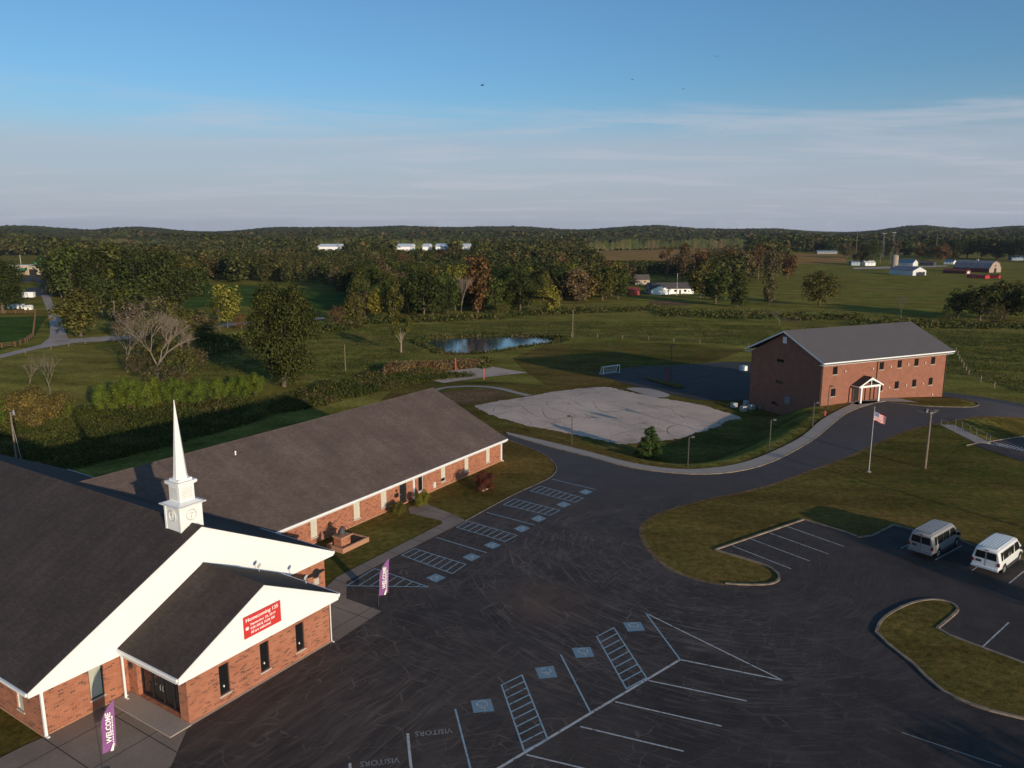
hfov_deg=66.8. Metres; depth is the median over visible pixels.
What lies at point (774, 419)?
lamp post
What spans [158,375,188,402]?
hedge shrub
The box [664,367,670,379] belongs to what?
basketball post
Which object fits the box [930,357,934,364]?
window
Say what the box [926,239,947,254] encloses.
tree
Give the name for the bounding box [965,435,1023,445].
kerb
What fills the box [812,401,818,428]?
lamp post
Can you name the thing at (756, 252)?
tree
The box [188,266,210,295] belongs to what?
tree
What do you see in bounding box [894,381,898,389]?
window
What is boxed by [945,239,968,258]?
tree
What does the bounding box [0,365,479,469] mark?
brush
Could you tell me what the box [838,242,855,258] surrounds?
tree
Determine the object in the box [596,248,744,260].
hay field
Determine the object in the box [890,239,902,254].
tree
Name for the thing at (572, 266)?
tree
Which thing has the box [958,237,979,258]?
tree
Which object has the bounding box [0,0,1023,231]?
sky
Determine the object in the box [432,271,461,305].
tree
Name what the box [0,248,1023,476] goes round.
ground
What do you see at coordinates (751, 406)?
air conditioner
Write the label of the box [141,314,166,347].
tree
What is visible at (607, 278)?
tree
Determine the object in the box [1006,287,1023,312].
tree
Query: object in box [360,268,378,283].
tree
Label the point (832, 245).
tree
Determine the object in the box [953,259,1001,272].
gambrel barn
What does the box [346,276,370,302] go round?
tree
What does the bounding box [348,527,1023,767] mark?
parking bay lines
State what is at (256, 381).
hedge shrub
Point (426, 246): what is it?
warehouse
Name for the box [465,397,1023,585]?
kerb
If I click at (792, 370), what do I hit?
school building
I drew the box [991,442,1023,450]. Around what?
crossing bars
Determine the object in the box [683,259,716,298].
tree
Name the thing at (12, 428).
utility pole
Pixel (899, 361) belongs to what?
window
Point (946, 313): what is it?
tree
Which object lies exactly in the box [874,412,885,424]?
flag
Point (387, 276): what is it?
tree
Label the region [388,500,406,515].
bush
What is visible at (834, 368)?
window
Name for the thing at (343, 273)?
tree
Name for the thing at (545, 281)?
tree
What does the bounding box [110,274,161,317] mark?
tree
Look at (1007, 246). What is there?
tree
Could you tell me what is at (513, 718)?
parking bay lines
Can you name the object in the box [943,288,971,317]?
tree
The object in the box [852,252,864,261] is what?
tree
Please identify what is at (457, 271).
tree
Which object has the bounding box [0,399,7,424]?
bush
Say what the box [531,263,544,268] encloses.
tree
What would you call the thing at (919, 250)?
tree
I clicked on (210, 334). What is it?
tree
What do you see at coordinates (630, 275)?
tree
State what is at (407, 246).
warehouse
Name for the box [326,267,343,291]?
tree
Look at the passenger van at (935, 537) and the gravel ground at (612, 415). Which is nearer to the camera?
the passenger van at (935, 537)
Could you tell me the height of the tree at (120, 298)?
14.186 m
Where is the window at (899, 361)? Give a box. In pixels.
[897,360,901,368]
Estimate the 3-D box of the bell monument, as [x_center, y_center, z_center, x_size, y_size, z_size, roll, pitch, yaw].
[-13.806,12.663,65.194,1.900,2.076,3.100,7,13,32]
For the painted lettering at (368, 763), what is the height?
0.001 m
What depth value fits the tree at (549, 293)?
290.86 m
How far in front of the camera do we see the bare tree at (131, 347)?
171.42 m
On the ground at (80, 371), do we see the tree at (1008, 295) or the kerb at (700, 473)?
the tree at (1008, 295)
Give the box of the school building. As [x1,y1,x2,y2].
[745,322,954,414]
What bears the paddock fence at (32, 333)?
on the ground at (80, 371)
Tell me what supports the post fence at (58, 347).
on the ground at (80, 371)
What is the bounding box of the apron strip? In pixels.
[627,388,668,396]
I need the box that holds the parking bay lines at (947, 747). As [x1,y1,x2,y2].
[902,410,1001,766]
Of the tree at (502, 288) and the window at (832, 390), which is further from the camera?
the tree at (502, 288)
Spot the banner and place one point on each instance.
(261, 620)
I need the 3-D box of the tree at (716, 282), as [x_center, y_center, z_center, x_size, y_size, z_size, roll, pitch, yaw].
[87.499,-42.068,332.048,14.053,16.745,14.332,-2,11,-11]
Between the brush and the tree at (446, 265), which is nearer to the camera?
the brush
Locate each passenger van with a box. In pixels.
[907,519,960,556]
[970,533,1023,573]
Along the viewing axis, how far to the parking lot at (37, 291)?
421.18 m
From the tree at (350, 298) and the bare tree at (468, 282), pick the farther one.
the bare tree at (468, 282)
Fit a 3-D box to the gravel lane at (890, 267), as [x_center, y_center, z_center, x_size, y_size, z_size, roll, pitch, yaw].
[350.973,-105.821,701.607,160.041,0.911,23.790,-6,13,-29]
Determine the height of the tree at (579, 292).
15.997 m
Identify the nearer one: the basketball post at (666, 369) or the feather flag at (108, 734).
the feather flag at (108, 734)
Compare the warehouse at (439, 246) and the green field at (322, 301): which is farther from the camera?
the warehouse at (439, 246)
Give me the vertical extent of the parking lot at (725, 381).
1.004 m
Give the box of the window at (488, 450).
[486,449,490,463]
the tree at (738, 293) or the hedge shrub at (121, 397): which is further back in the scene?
the tree at (738, 293)
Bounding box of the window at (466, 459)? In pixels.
[464,457,469,472]
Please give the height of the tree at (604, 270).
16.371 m
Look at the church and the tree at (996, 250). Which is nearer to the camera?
the church
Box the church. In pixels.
[0,394,339,738]
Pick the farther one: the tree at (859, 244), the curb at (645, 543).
the tree at (859, 244)
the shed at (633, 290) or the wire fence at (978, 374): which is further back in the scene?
the shed at (633, 290)
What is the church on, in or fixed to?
on the ground at (80, 371)
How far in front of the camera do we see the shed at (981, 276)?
513.79 m
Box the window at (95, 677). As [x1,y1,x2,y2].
[88,665,106,702]
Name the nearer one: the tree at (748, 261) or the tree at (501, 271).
the tree at (501, 271)
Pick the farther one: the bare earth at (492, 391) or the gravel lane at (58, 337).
the gravel lane at (58, 337)
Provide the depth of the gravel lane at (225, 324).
260.23 m
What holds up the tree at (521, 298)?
on the ground at (80, 371)
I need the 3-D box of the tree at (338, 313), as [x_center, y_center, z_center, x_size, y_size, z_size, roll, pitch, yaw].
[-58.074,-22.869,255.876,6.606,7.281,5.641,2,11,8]
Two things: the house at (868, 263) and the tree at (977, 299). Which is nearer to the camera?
the tree at (977, 299)
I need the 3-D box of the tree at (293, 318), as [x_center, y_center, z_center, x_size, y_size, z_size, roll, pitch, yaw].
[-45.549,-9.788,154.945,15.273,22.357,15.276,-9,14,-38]
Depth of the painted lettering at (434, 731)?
40.91 m
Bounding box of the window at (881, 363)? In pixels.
[879,362,883,369]
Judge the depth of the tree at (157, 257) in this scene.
341.48 m
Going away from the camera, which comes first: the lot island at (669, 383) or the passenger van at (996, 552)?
the passenger van at (996, 552)
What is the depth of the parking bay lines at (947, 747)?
39.66 m
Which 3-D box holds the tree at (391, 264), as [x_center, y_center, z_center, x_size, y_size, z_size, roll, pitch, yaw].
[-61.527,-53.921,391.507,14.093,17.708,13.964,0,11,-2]
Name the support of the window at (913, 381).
in the school building
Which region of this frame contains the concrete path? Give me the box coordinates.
[436,385,529,395]
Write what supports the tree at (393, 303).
on the ground at (80, 371)
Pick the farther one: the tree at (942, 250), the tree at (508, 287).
the tree at (942, 250)
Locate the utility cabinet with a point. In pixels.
(743, 367)
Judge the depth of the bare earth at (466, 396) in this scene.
139.84 m
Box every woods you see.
[0,225,1023,249]
[0,227,1023,295]
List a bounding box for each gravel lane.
[0,294,143,357]
[211,317,323,327]
[853,265,946,268]
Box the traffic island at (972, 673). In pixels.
[878,600,1023,716]
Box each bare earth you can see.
[442,390,510,402]
[474,388,507,394]
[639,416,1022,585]
[649,300,692,304]
[782,317,806,321]
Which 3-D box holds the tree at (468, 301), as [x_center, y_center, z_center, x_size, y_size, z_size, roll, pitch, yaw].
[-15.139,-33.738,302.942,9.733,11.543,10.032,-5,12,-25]
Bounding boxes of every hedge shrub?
[91,382,119,409]
[107,375,142,407]
[133,374,165,407]
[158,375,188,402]
[184,377,208,403]
[206,376,231,399]
[228,374,252,398]
[246,372,264,395]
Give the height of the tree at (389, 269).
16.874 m
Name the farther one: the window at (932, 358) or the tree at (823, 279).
the tree at (823, 279)
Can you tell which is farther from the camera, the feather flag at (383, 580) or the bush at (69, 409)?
the bush at (69, 409)
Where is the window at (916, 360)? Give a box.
[914,358,918,366]
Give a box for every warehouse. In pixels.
[317,244,344,249]
[396,244,415,251]
[422,244,431,249]
[435,244,447,249]
[461,244,471,249]
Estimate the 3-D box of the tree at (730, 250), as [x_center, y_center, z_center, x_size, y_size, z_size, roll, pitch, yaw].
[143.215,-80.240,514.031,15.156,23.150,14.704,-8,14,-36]
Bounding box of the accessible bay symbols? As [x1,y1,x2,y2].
[431,491,637,709]
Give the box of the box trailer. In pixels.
[22,292,35,297]
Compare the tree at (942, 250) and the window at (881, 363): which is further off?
the tree at (942, 250)
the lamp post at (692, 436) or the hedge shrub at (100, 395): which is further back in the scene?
the hedge shrub at (100, 395)
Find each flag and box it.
[101,700,115,767]
[374,559,388,608]
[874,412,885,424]
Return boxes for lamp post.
[567,415,572,444]
[669,345,674,381]
[687,435,694,466]
[769,418,776,449]
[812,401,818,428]
[827,385,833,408]
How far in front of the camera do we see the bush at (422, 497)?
74.30 m
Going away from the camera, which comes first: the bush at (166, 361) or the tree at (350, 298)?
the bush at (166, 361)
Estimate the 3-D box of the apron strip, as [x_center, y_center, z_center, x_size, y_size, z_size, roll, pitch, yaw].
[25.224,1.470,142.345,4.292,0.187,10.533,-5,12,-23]
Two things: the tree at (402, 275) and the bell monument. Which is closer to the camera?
the bell monument
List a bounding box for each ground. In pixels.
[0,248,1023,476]
[475,387,741,443]
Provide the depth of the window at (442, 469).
80.24 m
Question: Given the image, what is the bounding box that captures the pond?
[427,337,552,352]
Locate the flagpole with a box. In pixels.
[866,407,874,471]
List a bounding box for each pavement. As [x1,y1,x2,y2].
[0,703,186,767]
[326,504,464,640]
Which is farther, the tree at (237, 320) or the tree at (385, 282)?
the tree at (385, 282)
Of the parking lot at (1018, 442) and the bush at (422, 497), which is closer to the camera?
the bush at (422, 497)
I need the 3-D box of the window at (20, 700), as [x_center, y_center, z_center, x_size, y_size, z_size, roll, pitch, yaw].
[-26.322,16.712,41.523,0.820,1.790,0.180,7,13,32]
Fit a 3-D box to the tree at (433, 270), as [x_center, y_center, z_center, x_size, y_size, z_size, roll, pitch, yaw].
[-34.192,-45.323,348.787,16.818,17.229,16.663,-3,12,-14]
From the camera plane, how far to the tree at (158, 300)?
209.54 m
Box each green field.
[0,316,46,349]
[178,285,355,311]
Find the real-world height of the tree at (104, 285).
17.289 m
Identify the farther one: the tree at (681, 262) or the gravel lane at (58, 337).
the tree at (681, 262)
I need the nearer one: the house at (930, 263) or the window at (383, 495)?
the window at (383, 495)
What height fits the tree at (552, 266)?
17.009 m
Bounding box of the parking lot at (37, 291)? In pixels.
[19,275,52,295]
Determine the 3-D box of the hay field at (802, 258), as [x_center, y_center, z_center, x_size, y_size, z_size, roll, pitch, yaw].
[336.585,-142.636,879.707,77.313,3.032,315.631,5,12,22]
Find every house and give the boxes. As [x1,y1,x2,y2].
[5,258,41,274]
[815,250,837,253]
[849,261,859,265]
[861,261,875,265]
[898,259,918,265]
[919,261,936,265]
[943,259,955,263]
[1008,255,1023,259]
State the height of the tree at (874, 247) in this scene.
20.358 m
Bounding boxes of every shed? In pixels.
[626,287,639,294]
[942,268,970,273]
[966,274,989,278]
[990,274,1001,277]
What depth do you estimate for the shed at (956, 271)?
580.97 m
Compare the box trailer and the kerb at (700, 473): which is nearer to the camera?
the kerb at (700, 473)
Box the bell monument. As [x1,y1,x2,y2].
[326,526,368,553]
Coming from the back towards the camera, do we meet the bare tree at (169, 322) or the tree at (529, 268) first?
the tree at (529, 268)
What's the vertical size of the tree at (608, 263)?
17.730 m
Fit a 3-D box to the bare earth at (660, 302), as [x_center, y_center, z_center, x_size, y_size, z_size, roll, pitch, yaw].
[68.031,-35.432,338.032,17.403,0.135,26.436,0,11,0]
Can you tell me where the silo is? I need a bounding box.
[891,255,898,267]
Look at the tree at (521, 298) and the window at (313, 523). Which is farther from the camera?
the tree at (521, 298)
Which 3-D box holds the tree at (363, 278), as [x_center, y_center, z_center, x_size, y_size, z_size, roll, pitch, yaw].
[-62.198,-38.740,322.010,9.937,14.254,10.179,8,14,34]
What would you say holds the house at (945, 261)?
on the ground at (80, 371)
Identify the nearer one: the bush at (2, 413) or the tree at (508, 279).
the bush at (2, 413)
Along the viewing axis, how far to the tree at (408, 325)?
196.84 m
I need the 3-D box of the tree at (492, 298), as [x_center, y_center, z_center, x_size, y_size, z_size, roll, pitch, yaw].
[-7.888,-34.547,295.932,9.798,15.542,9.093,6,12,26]
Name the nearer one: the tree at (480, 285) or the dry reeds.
the dry reeds
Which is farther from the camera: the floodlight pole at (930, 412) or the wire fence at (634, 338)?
the wire fence at (634, 338)
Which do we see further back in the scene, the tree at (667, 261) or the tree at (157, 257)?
the tree at (667, 261)
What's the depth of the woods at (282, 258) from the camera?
741.45 m
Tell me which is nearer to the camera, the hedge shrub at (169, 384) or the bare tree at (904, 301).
the hedge shrub at (169, 384)
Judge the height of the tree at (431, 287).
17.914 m
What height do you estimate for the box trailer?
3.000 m
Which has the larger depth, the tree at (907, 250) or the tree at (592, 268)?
the tree at (907, 250)
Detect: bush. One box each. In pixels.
[0,383,74,429]
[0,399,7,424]
[60,389,72,417]
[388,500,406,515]
[413,489,430,506]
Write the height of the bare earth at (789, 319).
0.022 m
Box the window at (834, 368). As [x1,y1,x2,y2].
[833,366,837,374]
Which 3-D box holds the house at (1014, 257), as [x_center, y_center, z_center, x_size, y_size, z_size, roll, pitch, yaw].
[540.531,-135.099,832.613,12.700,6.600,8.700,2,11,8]
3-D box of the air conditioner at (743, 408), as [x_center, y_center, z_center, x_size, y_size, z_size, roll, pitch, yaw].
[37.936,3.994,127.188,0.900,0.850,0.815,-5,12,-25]
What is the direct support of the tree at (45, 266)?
on the ground at (80, 371)
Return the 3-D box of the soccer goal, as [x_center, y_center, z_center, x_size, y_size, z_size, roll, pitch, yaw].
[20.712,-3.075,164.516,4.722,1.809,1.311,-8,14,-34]
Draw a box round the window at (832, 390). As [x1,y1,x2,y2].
[830,389,835,396]
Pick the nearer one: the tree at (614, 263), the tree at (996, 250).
the tree at (614, 263)
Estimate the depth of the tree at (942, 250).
825.23 m
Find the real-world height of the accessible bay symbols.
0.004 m
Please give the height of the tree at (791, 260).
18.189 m
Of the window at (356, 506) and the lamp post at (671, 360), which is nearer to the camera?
the window at (356, 506)
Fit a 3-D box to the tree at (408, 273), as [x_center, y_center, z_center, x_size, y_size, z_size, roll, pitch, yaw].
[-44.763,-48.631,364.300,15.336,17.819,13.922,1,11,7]
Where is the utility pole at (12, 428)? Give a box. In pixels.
[9,409,21,458]
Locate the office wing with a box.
[77,388,507,543]
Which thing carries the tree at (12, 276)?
on the ground at (80, 371)
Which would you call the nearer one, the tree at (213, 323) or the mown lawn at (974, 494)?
the mown lawn at (974, 494)
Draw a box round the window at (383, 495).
[381,491,387,508]
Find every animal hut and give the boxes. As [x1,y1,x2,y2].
[16,304,24,308]
[24,305,33,309]
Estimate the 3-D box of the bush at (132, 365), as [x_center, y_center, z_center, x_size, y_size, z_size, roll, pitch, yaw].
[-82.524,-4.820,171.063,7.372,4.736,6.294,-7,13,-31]
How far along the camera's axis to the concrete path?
148.31 m
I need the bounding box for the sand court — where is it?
[433,366,525,382]
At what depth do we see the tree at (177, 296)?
292.97 m
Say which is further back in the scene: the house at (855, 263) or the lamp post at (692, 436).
the house at (855, 263)
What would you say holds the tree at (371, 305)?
on the ground at (80, 371)
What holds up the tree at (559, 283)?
on the ground at (80, 371)
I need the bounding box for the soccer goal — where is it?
[600,365,619,374]
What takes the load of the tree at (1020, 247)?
on the ground at (80, 371)
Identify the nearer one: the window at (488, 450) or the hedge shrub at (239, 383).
the window at (488, 450)
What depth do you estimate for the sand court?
168.14 m
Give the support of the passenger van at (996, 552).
on the parking lot at (849, 690)
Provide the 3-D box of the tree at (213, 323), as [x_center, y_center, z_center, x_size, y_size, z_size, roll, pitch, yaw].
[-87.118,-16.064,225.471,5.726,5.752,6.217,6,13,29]
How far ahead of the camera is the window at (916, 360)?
124.73 m
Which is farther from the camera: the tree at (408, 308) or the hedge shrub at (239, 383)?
the tree at (408, 308)
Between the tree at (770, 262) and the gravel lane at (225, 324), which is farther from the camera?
the tree at (770, 262)
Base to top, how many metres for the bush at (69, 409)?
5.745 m
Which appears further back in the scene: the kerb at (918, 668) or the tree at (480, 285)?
the tree at (480, 285)
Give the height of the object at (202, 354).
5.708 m
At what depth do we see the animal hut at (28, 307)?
304.82 m
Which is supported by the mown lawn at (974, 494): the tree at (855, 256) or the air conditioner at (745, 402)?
the air conditioner at (745, 402)
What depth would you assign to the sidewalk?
92.76 m
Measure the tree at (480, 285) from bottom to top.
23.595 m
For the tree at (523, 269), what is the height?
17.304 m
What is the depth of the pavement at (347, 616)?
59.19 m
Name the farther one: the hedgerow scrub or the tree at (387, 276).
the tree at (387, 276)
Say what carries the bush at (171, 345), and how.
on the ground at (80, 371)
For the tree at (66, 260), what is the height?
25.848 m
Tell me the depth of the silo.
614.48 m
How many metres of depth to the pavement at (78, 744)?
39.64 m
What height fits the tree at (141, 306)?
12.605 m
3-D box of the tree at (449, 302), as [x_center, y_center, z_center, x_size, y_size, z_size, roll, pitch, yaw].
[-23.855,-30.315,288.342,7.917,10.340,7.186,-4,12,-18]
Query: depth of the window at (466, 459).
83.64 m
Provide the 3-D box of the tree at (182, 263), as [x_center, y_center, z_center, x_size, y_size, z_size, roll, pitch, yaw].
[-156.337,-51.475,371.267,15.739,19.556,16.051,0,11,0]
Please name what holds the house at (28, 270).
on the ground at (80, 371)
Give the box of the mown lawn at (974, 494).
[0,342,1023,767]
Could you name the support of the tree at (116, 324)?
on the ground at (80, 371)
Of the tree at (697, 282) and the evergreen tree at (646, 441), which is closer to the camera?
the evergreen tree at (646, 441)
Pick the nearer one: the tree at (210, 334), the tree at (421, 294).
the tree at (210, 334)
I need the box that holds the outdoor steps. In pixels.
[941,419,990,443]
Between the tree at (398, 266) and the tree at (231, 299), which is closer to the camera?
the tree at (231, 299)
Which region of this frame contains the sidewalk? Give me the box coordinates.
[506,397,917,473]
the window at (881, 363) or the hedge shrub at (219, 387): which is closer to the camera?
the window at (881, 363)
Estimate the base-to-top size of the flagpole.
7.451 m
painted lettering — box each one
[360,758,399,766]
[415,728,452,736]
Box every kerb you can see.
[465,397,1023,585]
[508,400,882,474]
[875,598,1023,719]
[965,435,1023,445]
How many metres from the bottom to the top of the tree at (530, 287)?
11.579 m
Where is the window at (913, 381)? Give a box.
[911,379,915,387]
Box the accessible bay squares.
[427,489,644,712]
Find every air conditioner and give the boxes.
[730,402,737,407]
[740,405,746,410]
[743,400,748,405]
[748,404,754,409]
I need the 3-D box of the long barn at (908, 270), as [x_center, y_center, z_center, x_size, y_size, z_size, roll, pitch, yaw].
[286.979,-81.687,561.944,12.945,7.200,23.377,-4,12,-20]
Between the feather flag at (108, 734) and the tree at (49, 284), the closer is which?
the feather flag at (108, 734)
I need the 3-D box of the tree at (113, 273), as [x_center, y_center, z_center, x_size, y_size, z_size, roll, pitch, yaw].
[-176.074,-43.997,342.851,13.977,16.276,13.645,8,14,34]
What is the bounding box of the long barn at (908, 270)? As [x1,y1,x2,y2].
[889,266,926,275]
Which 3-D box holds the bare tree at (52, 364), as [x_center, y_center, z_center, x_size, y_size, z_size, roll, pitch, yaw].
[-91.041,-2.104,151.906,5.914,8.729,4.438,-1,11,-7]
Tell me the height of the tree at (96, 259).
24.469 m
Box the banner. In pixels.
[243,600,280,638]
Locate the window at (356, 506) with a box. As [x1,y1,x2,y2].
[353,502,360,520]
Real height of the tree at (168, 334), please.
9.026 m
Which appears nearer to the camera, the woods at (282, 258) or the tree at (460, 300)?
the tree at (460, 300)
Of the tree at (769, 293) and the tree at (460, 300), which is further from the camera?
the tree at (769, 293)
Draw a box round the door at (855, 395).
[853,388,857,400]
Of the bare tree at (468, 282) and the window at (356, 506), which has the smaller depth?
the window at (356, 506)
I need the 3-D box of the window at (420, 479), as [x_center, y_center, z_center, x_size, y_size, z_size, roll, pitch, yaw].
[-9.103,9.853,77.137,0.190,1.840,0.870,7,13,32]
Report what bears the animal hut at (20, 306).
on the ground at (80, 371)
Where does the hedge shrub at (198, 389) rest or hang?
on the ground at (80, 371)
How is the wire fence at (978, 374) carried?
on the ground at (80, 371)
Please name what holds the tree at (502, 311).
on the ground at (80, 371)
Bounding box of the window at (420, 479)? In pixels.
[418,476,422,492]
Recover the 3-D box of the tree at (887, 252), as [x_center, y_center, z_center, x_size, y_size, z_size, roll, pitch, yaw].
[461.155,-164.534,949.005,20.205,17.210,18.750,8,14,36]
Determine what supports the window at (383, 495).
in the office wing
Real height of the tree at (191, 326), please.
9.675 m
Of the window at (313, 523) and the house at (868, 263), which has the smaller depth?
the window at (313, 523)
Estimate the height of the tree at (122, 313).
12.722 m
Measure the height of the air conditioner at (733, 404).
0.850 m
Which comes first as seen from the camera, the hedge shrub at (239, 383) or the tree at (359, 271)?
the hedge shrub at (239, 383)
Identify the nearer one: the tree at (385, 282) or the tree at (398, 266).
the tree at (385, 282)
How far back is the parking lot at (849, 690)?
48.80 m
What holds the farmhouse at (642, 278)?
on the ground at (80, 371)
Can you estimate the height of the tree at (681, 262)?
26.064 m
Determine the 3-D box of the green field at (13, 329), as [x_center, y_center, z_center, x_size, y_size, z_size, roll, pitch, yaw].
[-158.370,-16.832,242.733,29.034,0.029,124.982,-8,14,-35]
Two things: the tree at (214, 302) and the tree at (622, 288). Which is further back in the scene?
the tree at (622, 288)
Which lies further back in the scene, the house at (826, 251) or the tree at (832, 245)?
the tree at (832, 245)
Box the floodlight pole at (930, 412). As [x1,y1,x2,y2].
[924,408,938,468]
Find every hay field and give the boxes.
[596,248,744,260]
[791,253,845,263]
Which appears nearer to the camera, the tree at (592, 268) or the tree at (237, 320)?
the tree at (237, 320)
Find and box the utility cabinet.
[739,365,747,370]
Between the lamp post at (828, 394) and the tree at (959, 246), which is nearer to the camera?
the lamp post at (828, 394)
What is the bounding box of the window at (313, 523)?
[310,519,318,539]
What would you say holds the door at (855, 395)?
in the school building
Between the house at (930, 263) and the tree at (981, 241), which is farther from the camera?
the tree at (981, 241)
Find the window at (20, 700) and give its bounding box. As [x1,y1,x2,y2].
[16,693,24,714]
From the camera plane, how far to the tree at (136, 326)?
193.92 m
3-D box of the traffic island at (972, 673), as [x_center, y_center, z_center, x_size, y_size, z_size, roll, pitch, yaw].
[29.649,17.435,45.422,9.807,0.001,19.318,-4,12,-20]
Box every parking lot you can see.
[19,275,52,295]
[171,392,1023,767]
[596,362,750,400]
[973,437,1023,460]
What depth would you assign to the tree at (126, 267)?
333.82 m
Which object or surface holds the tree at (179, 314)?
on the ground at (80, 371)
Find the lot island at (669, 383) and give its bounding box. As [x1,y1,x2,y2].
[644,377,683,387]
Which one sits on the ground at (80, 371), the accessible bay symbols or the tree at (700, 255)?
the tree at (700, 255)
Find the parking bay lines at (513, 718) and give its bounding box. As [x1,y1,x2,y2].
[346,479,679,767]
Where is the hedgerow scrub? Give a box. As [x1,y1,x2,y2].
[194,303,1023,358]
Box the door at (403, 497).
[399,483,406,502]
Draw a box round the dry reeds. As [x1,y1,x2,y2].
[380,357,485,374]
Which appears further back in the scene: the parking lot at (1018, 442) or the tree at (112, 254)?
the tree at (112, 254)
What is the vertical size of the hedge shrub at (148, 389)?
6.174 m
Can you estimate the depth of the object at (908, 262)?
731.78 m
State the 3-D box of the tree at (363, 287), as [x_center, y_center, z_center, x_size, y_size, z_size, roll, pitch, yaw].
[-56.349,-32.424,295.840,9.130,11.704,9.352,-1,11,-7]
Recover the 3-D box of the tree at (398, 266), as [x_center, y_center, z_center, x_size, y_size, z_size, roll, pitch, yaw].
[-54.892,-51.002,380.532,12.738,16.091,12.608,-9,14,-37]
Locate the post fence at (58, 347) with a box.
[2,338,113,357]
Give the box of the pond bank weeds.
[410,331,569,368]
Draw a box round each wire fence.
[481,332,748,346]
[955,348,1023,394]
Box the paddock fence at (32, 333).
[0,309,35,347]
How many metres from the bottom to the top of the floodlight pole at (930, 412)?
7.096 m
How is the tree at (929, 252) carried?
on the ground at (80, 371)
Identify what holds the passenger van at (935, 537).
on the parking lot at (849, 690)
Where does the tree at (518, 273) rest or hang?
on the ground at (80, 371)
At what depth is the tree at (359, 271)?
351.83 m
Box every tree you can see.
[0,259,27,312]
[23,359,42,384]
[28,354,62,393]
[36,256,62,294]
[43,244,92,292]
[43,266,67,298]
[44,287,111,335]
[72,248,112,299]
[78,271,122,317]
[95,241,128,295]
[100,266,123,294]
[102,285,140,322]
[107,300,144,344]
[108,314,128,340]
[109,248,156,296]
[109,310,194,376]
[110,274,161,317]
[110,319,156,371]
[118,318,152,353]
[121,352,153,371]
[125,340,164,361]
[126,297,163,340]
[134,249,184,294]
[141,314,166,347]
[147,295,178,344]
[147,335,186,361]
[148,271,195,307]
[153,322,182,353]
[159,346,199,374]
[162,301,195,347]
[170,256,205,286]
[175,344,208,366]
[176,316,197,351]
[180,310,220,335]
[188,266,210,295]
[197,329,224,341]
[198,319,222,333]
[205,282,243,327]
[210,295,223,330]
[231,313,246,329]
[243,280,322,386]
[325,305,346,322]
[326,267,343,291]
[335,267,357,292]
[339,292,366,318]
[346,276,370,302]
[351,264,379,283]
[352,274,371,287]
[354,284,368,308]
[356,291,375,317]
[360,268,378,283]
[365,289,387,315]
[368,283,386,305]
[371,268,393,285]
[377,272,400,284]
[379,277,400,287]
[380,263,399,273]
[384,260,398,267]
[384,278,403,317]
[390,315,412,352]
[392,263,409,272]
[395,271,408,278]
[397,281,419,313]
[400,269,443,315]
[403,261,425,279]
[417,281,428,311]
[422,265,450,281]
[422,291,445,314]
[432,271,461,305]
[435,262,452,270]
[440,289,457,314]
[445,264,468,280]
[450,280,469,310]
[454,277,472,312]
[461,252,495,311]
[462,285,482,307]
[471,470,495,491]
[482,273,504,311]
[493,283,514,309]
[498,301,509,313]
[499,264,523,275]
[499,273,519,301]
[499,283,514,309]
[501,264,537,289]
[507,277,538,308]
[514,263,533,279]
[523,282,537,305]
[528,267,539,276]
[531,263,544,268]
[531,267,555,294]
[534,270,554,300]
[538,285,562,311]
[546,262,557,275]
[549,264,570,300]
[549,265,568,297]
[554,262,576,296]
[560,267,592,301]
[570,268,599,298]
[586,265,598,295]
[587,269,619,299]
[592,265,615,297]
[596,260,622,285]
[596,262,628,295]
[606,266,631,298]
[617,262,632,283]
[634,426,663,459]
[659,247,673,278]
[671,243,695,281]
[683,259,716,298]
[687,248,708,272]
[701,266,733,303]
[705,244,723,261]
[718,245,737,257]
[727,271,749,306]
[736,249,755,277]
[752,244,767,278]
[762,247,784,279]
[762,276,777,304]
[778,252,798,278]
[801,269,840,305]
[823,239,840,249]
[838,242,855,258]
[852,240,869,251]
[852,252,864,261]
[859,248,873,260]
[866,242,882,258]
[881,242,894,255]
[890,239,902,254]
[896,296,907,318]
[899,240,913,255]
[912,244,929,258]
[922,246,938,259]
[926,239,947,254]
[932,244,952,260]
[940,306,955,320]
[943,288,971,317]
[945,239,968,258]
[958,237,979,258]
[963,284,1007,320]
[974,236,994,258]
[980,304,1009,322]
[982,237,1009,258]
[988,280,1023,318]
[999,236,1023,255]
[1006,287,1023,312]
[1014,239,1023,258]
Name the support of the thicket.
on the ground at (80, 371)
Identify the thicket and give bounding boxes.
[137,362,189,383]
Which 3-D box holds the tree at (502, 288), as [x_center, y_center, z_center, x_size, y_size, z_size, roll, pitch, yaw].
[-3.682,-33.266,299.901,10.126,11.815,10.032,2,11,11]
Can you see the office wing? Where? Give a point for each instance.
(313, 481)
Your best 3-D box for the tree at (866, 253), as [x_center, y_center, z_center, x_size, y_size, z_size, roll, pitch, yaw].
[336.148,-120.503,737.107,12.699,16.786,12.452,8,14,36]
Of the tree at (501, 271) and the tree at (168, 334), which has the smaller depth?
the tree at (168, 334)
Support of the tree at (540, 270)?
on the ground at (80, 371)
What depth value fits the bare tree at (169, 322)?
161.28 m
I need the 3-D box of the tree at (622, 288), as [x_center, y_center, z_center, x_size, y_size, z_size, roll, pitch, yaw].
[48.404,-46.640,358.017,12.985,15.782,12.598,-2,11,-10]
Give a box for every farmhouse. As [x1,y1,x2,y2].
[632,274,650,284]
[645,282,693,294]
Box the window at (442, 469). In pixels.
[441,467,445,482]

